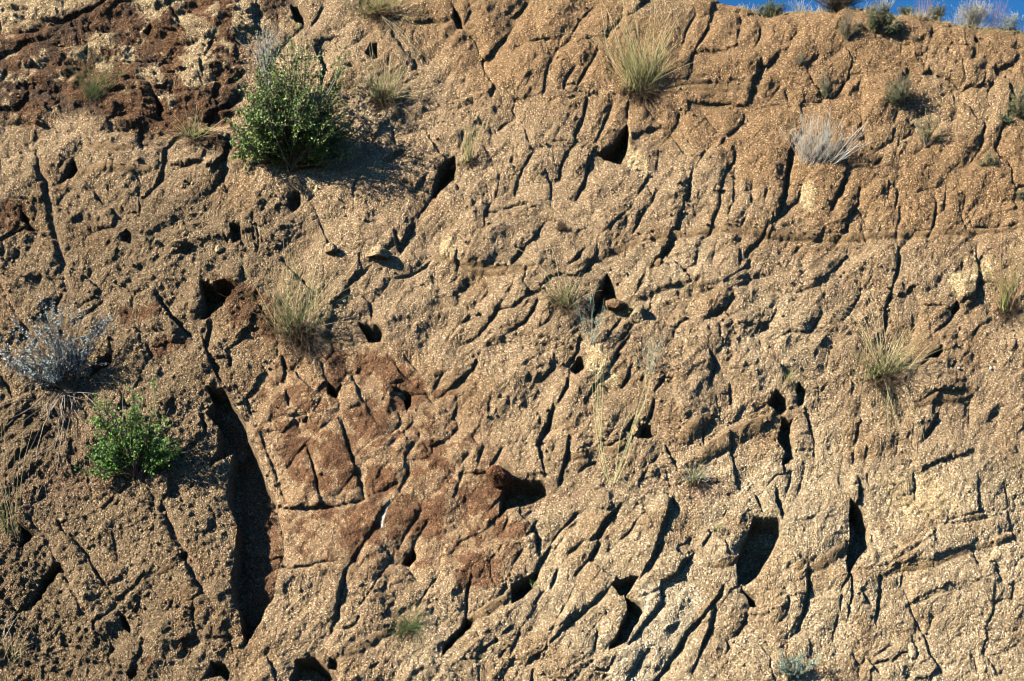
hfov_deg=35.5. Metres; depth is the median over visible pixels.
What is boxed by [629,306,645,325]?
stone
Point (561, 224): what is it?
grass clump
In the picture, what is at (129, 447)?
green bush
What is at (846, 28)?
olive shrub
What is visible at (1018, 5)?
sky
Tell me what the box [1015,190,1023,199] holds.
creeping plant
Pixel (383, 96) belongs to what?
grass clump
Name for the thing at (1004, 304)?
grass clump
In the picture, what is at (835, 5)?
brushwood
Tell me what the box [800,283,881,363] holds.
dead grass
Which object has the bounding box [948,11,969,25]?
wispy shrub
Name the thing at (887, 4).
wispy shrub
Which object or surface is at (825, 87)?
olive sprig
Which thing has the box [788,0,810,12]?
wispy shrub
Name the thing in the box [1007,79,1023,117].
dark shrub
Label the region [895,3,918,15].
crest bush
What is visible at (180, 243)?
stone
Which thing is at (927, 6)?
wispy shrub
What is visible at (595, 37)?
dead grass
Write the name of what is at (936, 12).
crest bush
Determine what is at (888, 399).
hanging plant
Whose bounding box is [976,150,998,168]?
creeping plant
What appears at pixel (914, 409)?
dead grass
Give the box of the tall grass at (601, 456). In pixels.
[592,354,651,490]
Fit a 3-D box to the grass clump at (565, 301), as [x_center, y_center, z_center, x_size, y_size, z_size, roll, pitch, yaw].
[0.407,-0.296,11.985,0.539,0.494,0.264,0,-8,0]
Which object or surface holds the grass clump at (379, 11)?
on the rock face
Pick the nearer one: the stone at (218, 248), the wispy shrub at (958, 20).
the stone at (218, 248)
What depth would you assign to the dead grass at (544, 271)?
12.12 m
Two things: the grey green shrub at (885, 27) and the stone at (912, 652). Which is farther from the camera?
the grey green shrub at (885, 27)
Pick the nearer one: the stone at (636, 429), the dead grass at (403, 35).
the stone at (636, 429)
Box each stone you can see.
[171,238,188,247]
[178,220,185,226]
[214,245,223,252]
[324,243,335,255]
[367,245,391,258]
[395,391,404,400]
[482,463,508,487]
[603,299,626,312]
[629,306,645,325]
[631,425,639,434]
[655,258,662,266]
[908,645,916,659]
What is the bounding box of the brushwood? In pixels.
[814,0,865,11]
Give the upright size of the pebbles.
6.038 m
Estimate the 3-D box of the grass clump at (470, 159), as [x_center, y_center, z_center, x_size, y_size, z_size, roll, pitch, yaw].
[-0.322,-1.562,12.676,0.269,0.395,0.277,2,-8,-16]
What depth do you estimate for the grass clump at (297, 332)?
11.94 m
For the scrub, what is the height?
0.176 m
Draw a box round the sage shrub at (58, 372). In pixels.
[0,293,114,470]
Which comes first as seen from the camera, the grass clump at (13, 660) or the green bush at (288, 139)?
the grass clump at (13, 660)
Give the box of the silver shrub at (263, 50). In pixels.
[238,24,287,87]
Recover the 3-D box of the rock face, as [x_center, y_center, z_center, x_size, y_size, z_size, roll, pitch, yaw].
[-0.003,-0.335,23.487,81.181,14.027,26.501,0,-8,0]
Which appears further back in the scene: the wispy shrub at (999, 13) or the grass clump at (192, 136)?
the wispy shrub at (999, 13)
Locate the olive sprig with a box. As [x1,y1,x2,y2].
[818,67,831,98]
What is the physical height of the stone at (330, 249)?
0.100 m
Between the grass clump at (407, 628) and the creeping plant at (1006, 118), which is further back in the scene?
the creeping plant at (1006, 118)
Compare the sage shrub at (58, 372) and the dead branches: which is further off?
the dead branches
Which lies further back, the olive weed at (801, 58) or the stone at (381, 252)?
the olive weed at (801, 58)
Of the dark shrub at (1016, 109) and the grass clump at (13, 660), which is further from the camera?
the dark shrub at (1016, 109)
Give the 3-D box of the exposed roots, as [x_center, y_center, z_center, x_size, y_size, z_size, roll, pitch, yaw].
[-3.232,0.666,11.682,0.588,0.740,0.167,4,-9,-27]
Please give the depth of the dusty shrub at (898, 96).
12.96 m
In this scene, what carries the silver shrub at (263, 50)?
on the rock face
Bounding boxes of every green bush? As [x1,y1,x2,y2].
[74,372,185,480]
[223,16,358,172]
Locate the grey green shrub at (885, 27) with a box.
[864,0,902,35]
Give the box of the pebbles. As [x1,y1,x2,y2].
[0,0,1023,680]
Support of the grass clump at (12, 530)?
on the rock face
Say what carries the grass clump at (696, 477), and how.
on the rock face
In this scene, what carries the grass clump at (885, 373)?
on the rock face
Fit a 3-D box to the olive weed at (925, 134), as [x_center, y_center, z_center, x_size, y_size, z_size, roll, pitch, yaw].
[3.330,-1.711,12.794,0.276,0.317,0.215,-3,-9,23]
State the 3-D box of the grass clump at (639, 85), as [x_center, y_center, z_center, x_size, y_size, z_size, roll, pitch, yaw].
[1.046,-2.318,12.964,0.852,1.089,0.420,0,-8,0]
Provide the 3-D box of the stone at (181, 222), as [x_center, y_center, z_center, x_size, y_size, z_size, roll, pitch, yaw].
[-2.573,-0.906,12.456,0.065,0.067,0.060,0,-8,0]
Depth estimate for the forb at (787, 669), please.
10.73 m
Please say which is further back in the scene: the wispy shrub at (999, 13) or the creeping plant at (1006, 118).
the wispy shrub at (999, 13)
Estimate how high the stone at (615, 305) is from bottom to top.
0.099 m
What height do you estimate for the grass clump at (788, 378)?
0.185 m
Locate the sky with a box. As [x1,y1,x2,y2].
[717,0,1023,31]
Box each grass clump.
[0,412,33,544]
[0,625,32,675]
[50,45,138,110]
[165,106,224,150]
[224,236,367,368]
[338,0,433,34]
[340,47,437,118]
[380,602,434,648]
[452,118,485,167]
[531,271,600,326]
[553,218,568,232]
[588,0,693,110]
[675,459,719,494]
[704,522,727,539]
[778,366,804,387]
[835,312,944,415]
[969,223,1023,328]
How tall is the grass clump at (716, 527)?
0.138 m
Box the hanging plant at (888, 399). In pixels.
[873,378,902,445]
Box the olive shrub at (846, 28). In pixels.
[835,8,864,40]
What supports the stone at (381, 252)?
on the rock face
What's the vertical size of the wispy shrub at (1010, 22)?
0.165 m
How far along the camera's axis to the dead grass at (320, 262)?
12.08 m
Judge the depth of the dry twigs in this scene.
10.72 m
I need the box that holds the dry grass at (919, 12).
[736,2,1023,34]
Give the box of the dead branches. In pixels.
[829,117,871,163]
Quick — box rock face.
[0,0,1023,680]
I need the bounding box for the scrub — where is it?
[756,0,786,17]
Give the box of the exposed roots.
[28,382,99,478]
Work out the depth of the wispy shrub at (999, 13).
13.50 m
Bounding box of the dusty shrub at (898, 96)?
[883,66,915,106]
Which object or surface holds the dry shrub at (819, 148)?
on the rock face
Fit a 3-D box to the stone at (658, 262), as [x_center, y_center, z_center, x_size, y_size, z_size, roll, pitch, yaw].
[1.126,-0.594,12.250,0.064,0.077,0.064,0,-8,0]
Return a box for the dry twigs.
[818,653,848,680]
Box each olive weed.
[792,53,807,65]
[911,108,945,146]
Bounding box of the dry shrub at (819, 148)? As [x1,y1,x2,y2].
[780,107,852,164]
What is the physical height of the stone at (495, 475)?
0.176 m
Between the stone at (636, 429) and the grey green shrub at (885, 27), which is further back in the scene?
the grey green shrub at (885, 27)
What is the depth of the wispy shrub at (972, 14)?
13.50 m
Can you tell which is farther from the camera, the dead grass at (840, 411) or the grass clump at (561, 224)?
the grass clump at (561, 224)
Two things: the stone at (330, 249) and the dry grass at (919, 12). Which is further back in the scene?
the dry grass at (919, 12)
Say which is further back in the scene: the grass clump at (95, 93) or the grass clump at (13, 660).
the grass clump at (95, 93)
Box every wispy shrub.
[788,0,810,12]
[876,0,894,11]
[918,0,932,14]
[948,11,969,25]
[950,0,992,27]
[977,0,1012,29]
[988,10,1023,29]
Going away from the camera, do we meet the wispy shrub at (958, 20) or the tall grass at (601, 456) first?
the tall grass at (601, 456)
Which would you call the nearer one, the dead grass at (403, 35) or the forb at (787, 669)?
the forb at (787, 669)
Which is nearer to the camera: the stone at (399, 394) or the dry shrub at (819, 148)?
the stone at (399, 394)
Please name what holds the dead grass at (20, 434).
on the rock face
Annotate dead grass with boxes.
[0,400,52,496]
[313,201,327,314]
[381,15,439,68]
[514,240,559,295]
[541,2,623,65]
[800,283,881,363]
[812,385,859,443]
[903,380,924,445]
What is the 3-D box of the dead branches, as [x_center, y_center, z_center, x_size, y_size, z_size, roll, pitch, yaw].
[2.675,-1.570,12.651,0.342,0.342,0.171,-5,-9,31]
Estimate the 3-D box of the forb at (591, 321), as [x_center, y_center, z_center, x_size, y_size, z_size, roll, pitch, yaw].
[0.573,-0.158,11.832,0.251,0.376,0.247,0,-8,0]
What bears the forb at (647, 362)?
on the rock face
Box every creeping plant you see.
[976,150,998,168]
[998,110,1014,124]
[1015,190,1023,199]
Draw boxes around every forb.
[573,294,605,344]
[627,332,663,374]
[774,648,821,678]
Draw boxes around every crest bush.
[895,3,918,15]
[928,1,948,20]

